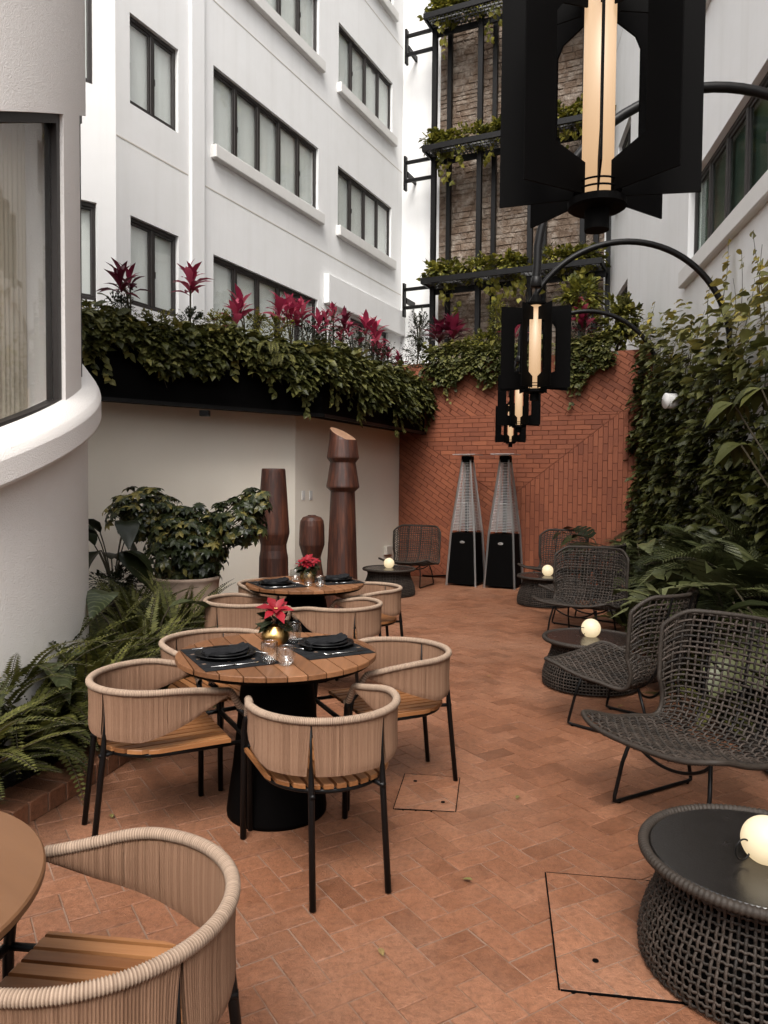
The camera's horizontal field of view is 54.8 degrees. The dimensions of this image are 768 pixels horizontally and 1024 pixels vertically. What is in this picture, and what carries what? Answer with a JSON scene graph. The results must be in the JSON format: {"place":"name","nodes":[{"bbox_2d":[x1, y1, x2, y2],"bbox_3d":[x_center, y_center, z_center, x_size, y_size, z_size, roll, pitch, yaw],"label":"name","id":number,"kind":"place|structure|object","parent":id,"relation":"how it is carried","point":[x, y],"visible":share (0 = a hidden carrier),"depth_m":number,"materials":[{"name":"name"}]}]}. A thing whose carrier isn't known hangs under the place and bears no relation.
{"place":"outdoors","nodes":[
{"label":"outdoors","id":0,"kind":"place"},
{"bbox_2d":[0,687,167,790],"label":"soil","id":1,"kind":"structure","parent":0,"point":[10,780],"depth_m":3.72,"materials":[{"name":"brown soil"}]},
{"bbox_2d":[0,674,87,802],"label":"fern","id":2,"kind":"object","parent":1,"relation":"on","point":[8,765],"visible":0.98,"depth_m":3.17,"materials":[{"name":"green plant"}]},
{"bbox_2d":[0,683,87,772],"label":"fern","id":3,"kind":"object","parent":1,"relation":"on","point":[38,744],"visible":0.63,"depth_m":3.42,"materials":[{"name":"green plant"}]},
{"bbox_2d":[0,678,98,776],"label":"fern","id":4,"kind":"object","parent":1,"relation":"on","point":[59,706],"visible":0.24,"depth_m":3.63,"materials":[{"name":"green plant"}]},
{"bbox_2d":[0,632,117,744],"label":"fern","id":5,"kind":"object","parent":1,"relation":"on","point":[21,693],"visible":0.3,"depth_m":3.75,"materials":[{"name":"green plant"}]},
{"bbox_2d":[33,647,98,704],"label":"striped leaf plant","id":6,"kind":"object","parent":1,"relation":"on","point":[60,680],"visible":0.26,"depth_m":3.84,"materials":[{"name":"green plant"}]},
{"bbox_2d":[0,597,159,751],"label":"fern","id":7,"kind":"object","parent":1,"relation":"on","point":[86,624],"visible":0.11,"depth_m":4.34,"materials":[{"name":"green plant"}]},
{"bbox_2d":[3,636,158,804],"bbox_3d":[-2.005,0.941,3.827,1.611,0.811,1.644,2,3,41],"label":"fern","id":8,"kind":"object","parent":1,"relation":"on","point":[34,669],"visible":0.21,"depth_m":3.66,"materials":[{"name":"green plant"}]},
{"bbox_2d":[10,636,159,761],"bbox_3d":[-1.571,0.944,3.907,1.182,0.647,1.005,1,2,19],"label":"fern","id":9,"kind":"object","parent":1,"relation":"on","point":[77,697],"visible":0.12,"depth_m":3.87,"materials":[{"name":"green plant"}]},
{"bbox_2d":[95,590,136,621],"bbox_3d":[-2.483,0.948,6.792,0.412,0.440,0.412,1,2,0],"label":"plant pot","id":10,"kind":"object","parent":1,"relation":"on","point":[113,605],"visible":0.01,"depth_m":6.60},
{"bbox_2d":[89,564,144,598],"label":"bushy plant","id":11,"kind":"object","parent":10,"relation":"in","point":[120,576],"visible":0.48,"depth_m":6.73,"materials":[{"name":"green plant"}]},
{"bbox_2d":[88,512,153,587],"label":"paddle leaf plant","id":12,"kind":"object","parent":10,"relation":"in","point":[131,558],"visible":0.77,"depth_m":6.70,"materials":[{"name":"green plant"}]},
{"bbox_2d":[46,620,215,739],"bbox_3d":[-1.603,1.007,4.347,1.348,0.744,1.164,1,2,24],"label":"fern","id":13,"kind":"object","parent":1,"relation":"on","point":[94,657],"visible":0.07,"depth_m":4.21,"materials":[{"name":"green plant"}]},
{"bbox_2d":[84,613,207,661],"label":"fern","id":14,"kind":"object","parent":1,"relation":"on","point":[110,637],"visible":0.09,"depth_m":4.58,"materials":[{"name":"green plant"}]},
{"bbox_2d":[89,573,203,641],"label":"fern","id":15,"kind":"object","parent":1,"relation":"on","point":[122,601],"visible":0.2,"depth_m":5.77,"materials":[{"name":"green plant"}]},
{"bbox_2d":[86,588,210,636],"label":"striped leaf plant","id":16,"kind":"object","parent":1,"relation":"on","point":[98,600],"visible":0.4,"depth_m":4.69,"materials":[{"name":"green plant"}]},
{"bbox_2d":[126,574,204,642],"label":"fern","id":17,"kind":"object","parent":1,"relation":"on","point":[173,611],"visible":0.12,"depth_m":5.60,"materials":[{"name":"green plant"}]},
{"bbox_2d":[123,589,222,689],"bbox_3d":[-1.599,0.930,4.770,1.518,0.799,1.040,-1,3,-38],"label":"fern","id":18,"kind":"object","parent":1,"relation":"on","point":[154,622],"visible":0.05,"depth_m":4.97,"materials":[{"name":"green plant"}]},
{"bbox_2d":[153,575,219,617],"bbox_3d":[-1.924,0.888,7.190,0.659,0.540,0.659,1,2,0],"label":"plant pot","id":19,"kind":"object","parent":1,"relation":"on","point":[180,585],"visible":0.3,"depth_m":6.91,"materials":[{"name":"ceramic"}]},
{"bbox_2d":[102,486,272,579],"bbox_3d":[-1.903,0.281,7.153,1.679,1.058,0.784,1,2,0],"label":"umbrella shrub","id":20,"kind":"object","parent":19,"relation":"in","point":[189,543],"visible":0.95,"depth_m":6.97,"materials":[{"name":"green plant"}]},
{"bbox_2d":[0,576,767,1023],"bbox_3d":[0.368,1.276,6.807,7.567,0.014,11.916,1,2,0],"label":"floor","id":21,"kind":"structure","parent":0,"point":[492,640],"depth_m":3.12,"materials":[{"name":"tile"}]},
{"bbox_2d":[0,811,45,940],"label":"dining table","id":22,"kind":"object","parent":21,"relation":"on","point":[22,862],"visible":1,"depth_m":1.50,"materials":[{"name":"brown wood"}]},
{"bbox_2d":[0,0,100,776],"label":"round tower","id":23,"kind":"structure","parent":21,"relation":"on","point":[50,406],"depth_m":4.07,"materials":[{"name":"paint"}]},
{"bbox_2d":[0,111,61,426],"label":"window","id":24,"kind":"structure","parent":23,"relation":"in","point":[13,293],"depth_m":4.05,"materials":[{"name":"grey glass"}]},
{"bbox_2d":[0,675,189,823],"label":"brick kerb","id":25,"kind":"structure","parent":21,"relation":"on","point":[32,798],"depth_m":3.50,"materials":[{"name":"brick"}]},
{"bbox_2d":[0,827,241,1023],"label":"dining chair","id":26,"kind":"object","parent":21,"relation":"on","point":[52,977],"visible":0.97,"depth_m":1.65,"materials":[{"name":"beige wicker"}]},
{"bbox_2d":[82,658,253,836],"bbox_3d":[-0.976,1.050,3.303,0.665,0.687,0.616,-1,2,-28],"label":"dining chair","id":27,"kind":"object","parent":21,"relation":"on","point":[133,712],"visible":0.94,"depth_m":3.09,"materials":[{"name":"beige wicker"}]},
{"bbox_2d":[158,627,261,795],"bbox_3d":[-0.887,1.024,3.996,0.616,0.687,0.665,-1,3,-36],"label":"dining chair","id":28,"kind":"object","parent":21,"relation":"on","point":[171,645],"visible":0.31,"depth_m":4.06,"materials":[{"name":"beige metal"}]},
{"bbox_2d":[88,402,398,608],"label":"courtyard wall","id":29,"kind":"structure","parent":21,"relation":"on","point":[189,457],"depth_m":8.87,"materials":[{"name":"beige paint"}]},
{"bbox_2d":[82,340,426,434],"bbox_3d":[-2.112,-1.489,9.777,7.264,0.792,3.205,-2,3,-44],"label":"steel planter","id":30,"kind":"object","parent":29,"relation":"on","point":[136,383],"visible":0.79,"depth_m":8.25,"materials":[{"name":"black metal"}]},
{"bbox_2d":[82,293,440,436],"bbox_3d":[-1.347,-1.647,9.137,1.587,1.247,7.480,2,3,40],"label":"trailing creeper","id":31,"kind":"object","parent":30,"relation":"on","point":[341,366],"visible":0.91,"depth_m":8.32,"materials":[{"name":"green plant"}]},
{"bbox_2d":[95,257,150,314],"bbox_3d":[-2.725,-2.260,7.648,0.457,0.718,0.676,1,2,4],"label":"cordyline","id":32,"kind":"object","parent":31,"relation":"on","point":[117,274],"visible":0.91,"depth_m":7.53,"materials":[{"name":"red plant"}]},
{"bbox_2d":[172,260,211,322],"bbox_3d":[-2.085,-2.344,8.053,0.506,0.808,0.500,2,3,29],"label":"cordyline","id":33,"kind":"object","parent":31,"relation":"on","point":[190,271],"visible":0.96,"depth_m":7.99,"materials":[{"name":"red plant"}]},
{"bbox_2d":[257,290,310,343],"bbox_3d":[-1.167,-2.342,8.890,0.602,0.691,0.877,1,2,0],"label":"cordyline","id":34,"kind":"object","parent":31,"relation":"on","point":[281,303],"visible":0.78,"depth_m":8.89,"materials":[{"name":"red plant"}]},
{"bbox_2d":[203,592,301,636],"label":"dining chair","id":35,"kind":"object","parent":21,"relation":"on","point":[233,610],"visible":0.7,"depth_m":5.16,"materials":[{"name":"beige wicker"}]},
{"bbox_2d":[259,468,289,621],"bbox_3d":[-1.196,0.371,8.021,0.346,1.682,0.346,1,2,0],"label":"carved post","id":36,"kind":"object","parent":21,"relation":"on","point":[273,558],"visible":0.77,"depth_m":7.88,"materials":[{"name":"brown wood"}]},
{"bbox_2d":[175,632,375,831],"bbox_3d":[-0.499,1.022,3.462,0.920,0.744,0.920,1,2,0],"label":"dining table","id":37,"kind":"object","parent":21,"relation":"on","point":[285,686],"visible":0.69,"depth_m":3.28,"materials":[{"name":"brown wood"}]},
{"bbox_2d":[181,643,280,671],"bbox_3d":[-0.700,0.650,3.337,0.330,0.004,0.450,-1,2,-28],"label":"placemat","id":38,"kind":"object","parent":37,"relation":"on","point":[205,664],"visible":0.63,"depth_m":3.24,"materials":[{"name":"grey fabric"}]},
{"bbox_2d":[253,597,293,646],"bbox_3d":[-0.535,0.530,3.577,0.196,0.225,0.212,0,2,-14],"label":"vase","id":39,"kind":"object","parent":37,"relation":"on","point":[274,635],"visible":1,"depth_m":3.54,"materials":[{"name":"gold metal"}]},
{"bbox_2d":[283,635,374,659],"bbox_3d":[-0.291,0.645,3.558,0.330,0.004,0.450,-1,2,-28],"label":"placemat","id":40,"kind":"object","parent":37,"relation":"on","point":[315,653],"visible":0.62,"depth_m":3.45,"materials":[{"name":"grey fabric"}]},
{"bbox_2d":[246,576,363,682],"bbox_3d":[-0.623,0.929,5.840,0.920,0.744,0.920,1,2,0],"label":"dining table","id":41,"kind":"object","parent":21,"relation":"on","point":[314,593],"visible":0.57,"depth_m":5.65,"materials":[{"name":"brown wood"}]},
{"bbox_2d":[299,515,324,575],"bbox_3d":[-0.869,0.609,8.878,0.344,1.147,0.344,1,2,0],"label":"carved post","id":42,"kind":"object","parent":21,"relation":"on","point":[311,536],"visible":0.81,"depth_m":8.76,"materials":[{"name":"brown wood"}]},
{"bbox_2d":[240,683,400,912],"bbox_3d":[-0.253,1.069,2.982,0.616,0.687,0.665,-1,2,-25],"label":"dining chair","id":43,"kind":"object","parent":21,"relation":"on","point":[345,753],"visible":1,"depth_m":2.72,"materials":[{"name":"beige wicker"}]},
{"bbox_2d":[285,597,382,682],"bbox_3d":[-0.335,0.979,5.304,0.665,0.687,0.616,2,3,37],"label":"dining chair","id":44,"kind":"object","parent":21,"relation":"on","point":[363,614],"visible":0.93,"depth_m":5.04,"materials":[{"name":"beige wicker"}]},
{"bbox_2d":[325,427,358,607],"bbox_3d":[-0.493,0.098,8.706,0.401,2.187,0.400,1,2,0],"label":"carved post","id":45,"kind":"object","parent":21,"relation":"on","point":[342,485],"visible":0.92,"depth_m":8.57,"materials":[{"name":"brown wood"}]},
{"bbox_2d":[324,581,403,680],"bbox_3d":[-0.176,0.950,6.082,0.665,0.687,0.616,-1,2,-25],"label":"dining chair","id":46,"kind":"object","parent":21,"relation":"on","point":[388,595],"visible":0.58,"depth_m":5.98,"materials":[{"name":"beige wicker"}]},
{"bbox_2d":[314,636,457,810],"bbox_3d":[0.018,1.040,3.799,0.665,0.687,0.616,-1,2,-25],"label":"dining chair","id":47,"kind":"object","parent":21,"relation":"on","point":[410,675],"visible":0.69,"depth_m":3.70,"materials":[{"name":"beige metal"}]},
{"bbox_2d":[362,565,415,596],"bbox_3d":[0.067,0.945,10.194,0.734,0.365,0.734,-1,3,-32],"label":"wicker table","id":48,"kind":"object","parent":21,"relation":"on","point":[400,575],"visible":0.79,"depth_m":9.96,"materials":[{"name":"wicker"}]},
{"bbox_2d":[378,524,440,588],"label":"lounge chair","id":49,"kind":"object","parent":21,"relation":"on","point":[422,562],"visible":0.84,"depth_m":11.38,"materials":[{"name":"black wicker"}]},
{"bbox_2d":[393,773,459,811],"bbox_3d":[0.221,1.390,3.673,0.296,0.011,0.434,1,2,9],"label":"access cover","id":50,"kind":"object","parent":21,"relation":"on","point":[422,792],"visible":0.98,"depth_m":3.65,"materials":[{"name":"ceramic"}]},
{"bbox_2d":[445,454,484,586],"bbox_3d":[1.264,0.117,11.292,0.495,1.983,0.495,2,2,27],"label":"patio heater","id":51,"kind":"object","parent":21,"relation":"on","point":[466,560],"visible":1,"depth_m":11.19,"materials":[{"name":"metal"}]},
{"bbox_2d":[483,454,522,589],"bbox_3d":[1.799,0.131,11.043,0.495,1.983,0.495,2,2,26],"label":"patio heater","id":52,"kind":"object","parent":21,"relation":"on","point":[503,559],"visible":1,"depth_m":10.94,"materials":[{"name":"metal"}]},
{"bbox_2d":[398,349,652,587],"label":"brick wall","id":53,"kind":"structure","parent":21,"relation":"on","point":[572,468],"depth_m":11.37,"materials":[{"name":"red brick"}]},
{"bbox_2d":[421,310,469,355],"bbox_3d":[1.047,-2.844,12.124,0.876,0.932,0.740,2,3,37],"label":"cordyline","id":54,"kind":"object","parent":53,"relation":"on","point":[452,328],"visible":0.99,"depth_m":12.04,"materials":[{"name":"red plant"}]},
{"bbox_2d":[418,334,553,403],"bbox_3d":[1.586,-2.246,11.677,2.181,1.085,0.616,2,2,25],"label":"wall creeper","id":55,"kind":"object","parent":53,"relation":"attached to","point":[473,356],"depth_m":11.68,"materials":[{"name":"green plant"}]},
{"bbox_2d":[553,325,619,409],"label":"wall creeper","id":56,"kind":"object","parent":53,"relation":"attached to","point":[587,343],"depth_m":10.85,"materials":[{"name":"green plant"}]},
{"bbox_2d":[592,292,642,350],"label":"shrub","id":57,"kind":"object","parent":53,"relation":"on","point":[614,310],"visible":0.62,"depth_m":10.87,"materials":[{"name":"green plant"}]},
{"bbox_2d":[608,291,644,342],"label":"shrub","id":58,"kind":"object","parent":53,"relation":"on","point":[626,299],"visible":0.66,"depth_m":10.83,"materials":[{"name":"green plant"}]},
{"bbox_2d":[517,572,574,607],"bbox_3d":[2.071,0.989,9.494,0.734,0.365,0.734,1,2,16],"label":"wicker table","id":59,"kind":"object","parent":21,"relation":"on","point":[529,586],"visible":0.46,"depth_m":9.27,"materials":[{"name":"wicker"}]},
{"bbox_2d":[518,529,588,579],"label":"lounge chair","id":60,"kind":"object","parent":21,"relation":"on","point":[541,566],"visible":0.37,"depth_m":10.66,"materials":[{"name":"black wicker"}]},
{"bbox_2d":[531,545,629,630],"bbox_3d":[1.965,0.814,7.359,0.797,0.899,0.845,2,3,37],"label":"lounge chair","id":61,"kind":"object","parent":21,"relation":"on","point":[600,606],"visible":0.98,"depth_m":7.59,"materials":[{"name":"black wicker"}]},
{"bbox_2d":[538,543,626,627],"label":"lounge chair","id":62,"kind":"object","parent":21,"relation":"on","point":[549,587],"visible":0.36,"depth_m":7.94,"materials":[{"name":"black wicker"}]},
{"bbox_2d":[542,627,641,696],"bbox_3d":[1.580,1.132,5.667,0.734,0.365,0.734,2,3,32],"label":"wicker table","id":63,"kind":"object","parent":21,"relation":"on","point":[562,641],"visible":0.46,"depth_m":5.51,"materials":[{"name":"wicker"}]},
{"bbox_2d":[545,872,695,1005],"bbox_3d":[0.861,1.439,2.543,0.566,0.011,0.700,1,2,9],"label":"access cover","id":64,"kind":"object","parent":21,"relation":"on","point":[594,930],"visible":0.57,"depth_m":2.50,"materials":[{"name":"tile"}]},
{"bbox_2d":[544,586,699,731],"bbox_3d":[1.537,0.912,4.713,0.845,0.899,0.797,3,3,45],"label":"lounge chair","id":65,"kind":"object","parent":21,"relation":"on","point":[578,662],"visible":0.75,"depth_m":4.48,"materials":[{"name":"black wicker"}]},
{"bbox_2d":[581,609,767,803],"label":"lounge chair","id":66,"kind":"object","parent":21,"relation":"on","point":[652,735],"visible":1,"depth_m":3.62,"materials":[{"name":"wicker"}]},
{"bbox_2d":[597,588,767,771],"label":"planting bed","id":67,"kind":"object","parent":21,"relation":"on","point":[744,708],"visible":0.07,"depth_m":5.05,"materials":[{"name":"soil"}]},
{"bbox_2d":[514,309,661,528],"bbox_3d":[2.772,-0.817,10.168,2.124,3.900,0.180,1,2,6],"label":"lamp post","id":68,"kind":"object","parent":67,"relation":"on","point":[636,330],"visible":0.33,"depth_m":10.04,"materials":[{"name":"black metal"}]},
{"bbox_2d":[495,402,525,446],"bbox_3d":[1.754,-1.266,10.258,0.415,0.733,0.415,1,2,7],"label":"lantern","id":69,"kind":"object","parent":68,"relation":"hanging from","point":[506,438],"visible":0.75,"depth_m":10.21,"materials":[{"name":"black metal"}]},
{"bbox_2d":[516,238,731,486],"bbox_3d":[2.359,-0.709,7.270,2.124,3.900,0.180,1,2,6],"label":"lamp post","id":70,"kind":"object","parent":67,"relation":"on","point":[693,265],"visible":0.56,"depth_m":7.17,"materials":[{"name":"black metal"}]},
{"bbox_2d":[497,363,540,432],"bbox_3d":[1.341,-1.158,7.361,0.415,0.733,0.415,1,2,8],"label":"lantern","id":71,"kind":"object","parent":70,"relation":"hanging from","point":[518,420],"visible":0.79,"depth_m":7.31,"materials":[{"name":"black metal"}]},
{"bbox_2d":[530,81,767,288],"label":"lamp post","id":72,"kind":"object","parent":67,"relation":"on","point":[755,91],"visible":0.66,"depth_m":4.43,"materials":[{"name":"black metal"}]},
{"bbox_2d":[500,288,571,400],"bbox_3d":[0.931,-1.054,4.563,0.415,0.733,0.415,1,2,9],"label":"lantern","id":73,"kind":"object","parent":72,"relation":"hanging from","point":[535,313],"visible":0.99,"depth_m":4.51,"materials":[{"name":"black metal"}]},
{"bbox_2d":[622,539,677,595],"bbox_3d":[2.988,0.658,7.609,1.223,0.705,1.137,1,2,0],"label":"palm","id":74,"kind":"object","parent":67,"relation":"on","point":[634,580],"visible":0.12,"depth_m":7.51,"materials":[{"name":"green plant"}]},
{"bbox_2d":[641,520,742,565],"bbox_3d":[3.061,0.377,7.034,1.291,0.861,1.448,1,2,0],"label":"palm","id":75,"kind":"object","parent":67,"relation":"on","point":[681,534],"visible":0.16,"depth_m":6.88,"materials":[{"name":"green plant"}]},
{"bbox_2d":[626,558,767,696],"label":"split leaf plant","id":76,"kind":"object","parent":67,"relation":"on","point":[754,578],"visible":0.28,"depth_m":4.88,"materials":[{"name":"green plant"}]},
{"bbox_2d":[629,525,767,569],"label":"palm","id":77,"kind":"object","parent":67,"relation":"on","point":[711,531],"visible":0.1,"depth_m":6.42,"materials":[{"name":"green plant"}]},
{"bbox_2d":[636,504,767,634],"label":"palm","id":78,"kind":"object","parent":67,"relation":"on","point":[711,560],"visible":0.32,"depth_m":5.56,"materials":[{"name":"green plant"}]},
{"bbox_2d":[641,670,764,739],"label":"fern","id":79,"kind":"object","parent":67,"relation":"on","point":[713,705],"visible":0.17,"depth_m":4.65,"materials":[{"name":"green plant"}]},
{"bbox_2d":[662,572,767,695],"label":"split leaf plant","id":80,"kind":"object","parent":67,"relation":"on","point":[673,577],"visible":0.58,"depth_m":4.44,"materials":[{"name":"green plant"}]},
{"bbox_2d":[680,537,767,611],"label":"palm","id":81,"kind":"object","parent":67,"relation":"on","point":[744,554],"visible":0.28,"depth_m":5.22,"materials":[{"name":"green plant"}]},
{"bbox_2d":[702,387,767,487],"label":"umbrella plant","id":82,"kind":"object","parent":67,"relation":"on","point":[755,397],"visible":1,"depth_m":4.27,"materials":[{"name":"green plant"}]},
{"bbox_2d":[714,556,767,636],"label":"palm","id":83,"kind":"object","parent":67,"relation":"on","point":[762,589],"visible":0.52,"depth_m":4.69,"materials":[{"name":"green plant"}]},
{"bbox_2d":[637,803,767,1023],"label":"wicker table","id":84,"kind":"object","parent":21,"relation":"on","point":[702,920],"visible":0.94,"depth_m":2.21,"materials":[{"name":"wicker"}]},
{"bbox_2d":[735,815,767,865],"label":"globe lamp","id":85,"kind":"object","parent":84,"relation":"on","point":[753,840],"visible":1,"depth_m":2.27,"materials":[{"name":"white glass"}]},
{"bbox_3d":[1.514,-0.499,1.614,2.124,3.900,0.180,1,2,6],"label":"lamp post","id":86,"kind":"object","parent":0,"visible":0},
{"bbox_2d":[499,0,705,234],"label":"lantern","id":87,"kind":"object","parent":86,"relation":"hanging from","point":[545,174],"visible":1,"depth_m":1.66,"materials":[{"name":"black metal"}]},
{"label":"ground","id":88,"kind":"structure","parent":0,"visible":0},
{"bbox_2d":[81,0,404,365],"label":"white building","id":89,"kind":"structure","parent":88,"relation":"on","point":[254,148],"depth_m":11.84,"materials":[{"name":"paint"}]},
{"bbox_2d":[85,0,91,83],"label":"window","id":90,"kind":"structure","parent":89,"relation":"in","point":[88,3],"depth_m":9.16,"materials":[{"name":"grey glass"}]},
{"bbox_2d":[81,201,95,300],"bbox_3d":[-4.071,-3.240,8.980,1.100,1.211,0.085,-1,3,-38],"label":"window","id":91,"kind":"structure","parent":89,"relation":"in","point":[88,239],"depth_m":9.28,"materials":[{"name":"grey glass"}]},
{"bbox_2d":[130,16,174,130],"bbox_3d":[-3.144,-5.855,9.963,0.085,1.143,0.908,2,2,26],"label":"window","id":92,"kind":"structure","parent":89,"relation":"in","point":[152,61],"depth_m":9.95,"materials":[{"name":"grey glass"}]},
{"bbox_2d":[131,218,175,316],"bbox_3d":[-3.166,-3.291,10.062,0.085,1.143,0.908,2,2,26],"label":"window","id":93,"kind":"structure","parent":89,"relation":"in","point":[153,250],"depth_m":10.07,"materials":[{"name":"grey glass"}]},
{"bbox_2d":[213,256,314,341],"bbox_3d":[-1.977,-3.322,12.514,0.085,1.181,3.022,2,2,26],"label":"window","id":94,"kind":"structure","parent":89,"relation":"in","point":[225,274],"depth_m":12.13,"materials":[{"name":"grey glass"}]},
{"bbox_2d":[213,68,315,207],"bbox_3d":[-1.952,-6.094,12.408,0.085,1.181,3.022,2,2,26],"label":"window","id":95,"kind":"structure","parent":89,"relation":"in","point":[242,127],"depth_m":12.30,"materials":[{"name":"grey glass"}]},
{"bbox_2d":[265,0,316,52],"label":"window","id":96,"kind":"structure","parent":89,"relation":"in","point":[301,15],"depth_m":13.32,"materials":[{"name":"grey glass"}]},
{"bbox_2d":[338,168,388,255],"bbox_3d":[-0.444,-6.181,15.516,0.085,1.162,2.428,2,2,26],"label":"window","id":97,"kind":"structure","parent":89,"relation":"in","point":[361,213],"depth_m":15.48,"materials":[{"name":"grey glass"}]},
{"bbox_2d":[338,26,390,129],"bbox_3d":[-0.420,-8.898,15.412,0.085,1.162,2.428,2,2,26],"label":"window","id":98,"kind":"structure","parent":89,"relation":"in","point":[357,72],"depth_m":15.37,"materials":[{"name":"grey glass"}]},
{"bbox_2d":[401,0,605,364],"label":"building","id":99,"kind":"structure","parent":88,"relation":"on","point":[511,228],"depth_m":16.40,"materials":[{"name":"brick"}]},
{"bbox_2d":[402,0,610,362],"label":"steel trellis","id":100,"kind":"object","parent":99,"relation":"attached to","point":[480,23],"visible":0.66,"depth_m":15.71,"materials":[{"name":"black metal"}]},
{"bbox_2d":[416,256,469,290],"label":"trellis plant","id":101,"kind":"object","parent":100,"relation":"on","point":[437,267],"visible":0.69,"depth_m":15.83,"materials":[{"name":"green plant"}]},
{"bbox_2d":[484,247,532,279],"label":"trellis plant","id":102,"kind":"object","parent":100,"relation":"on","point":[510,259],"visible":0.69,"depth_m":15.20,"materials":[{"name":"green plant"}]},
{"bbox_2d":[434,3,594,314],"bbox_3d":[2.698,-8.663,15.159,3.560,9.116,0.708,2,2,26],"label":"trellis creeper","id":103,"kind":"object","parent":100,"relation":"hanging from","point":[516,283],"visible":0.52,"depth_m":15.41,"materials":[{"name":"green plant"}]},
{"bbox_2d":[609,0,767,525],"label":"side building","id":104,"kind":"structure","parent":88,"relation":"on","point":[716,214],"depth_m":7.89,"materials":[{"name":"white paint"}]},
{"bbox_2d":[552,271,608,321],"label":"shrub","id":105,"kind":"object","parent":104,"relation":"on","point":[575,285],"visible":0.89,"depth_m":11.09,"materials":[{"name":"green plant"}]},
{"bbox_2d":[616,260,767,681],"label":"climbing ivy","id":106,"kind":"object","parent":104,"relation":"attached to","point":[687,448],"visible":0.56,"depth_m":7.31,"materials":[{"name":"green plant"}]},
{"bbox_2d":[694,72,767,254],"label":"window","id":107,"kind":"structure","parent":104,"relation":"in","point":[740,160],"depth_m":7.52,"materials":[{"name":"grey glass"}]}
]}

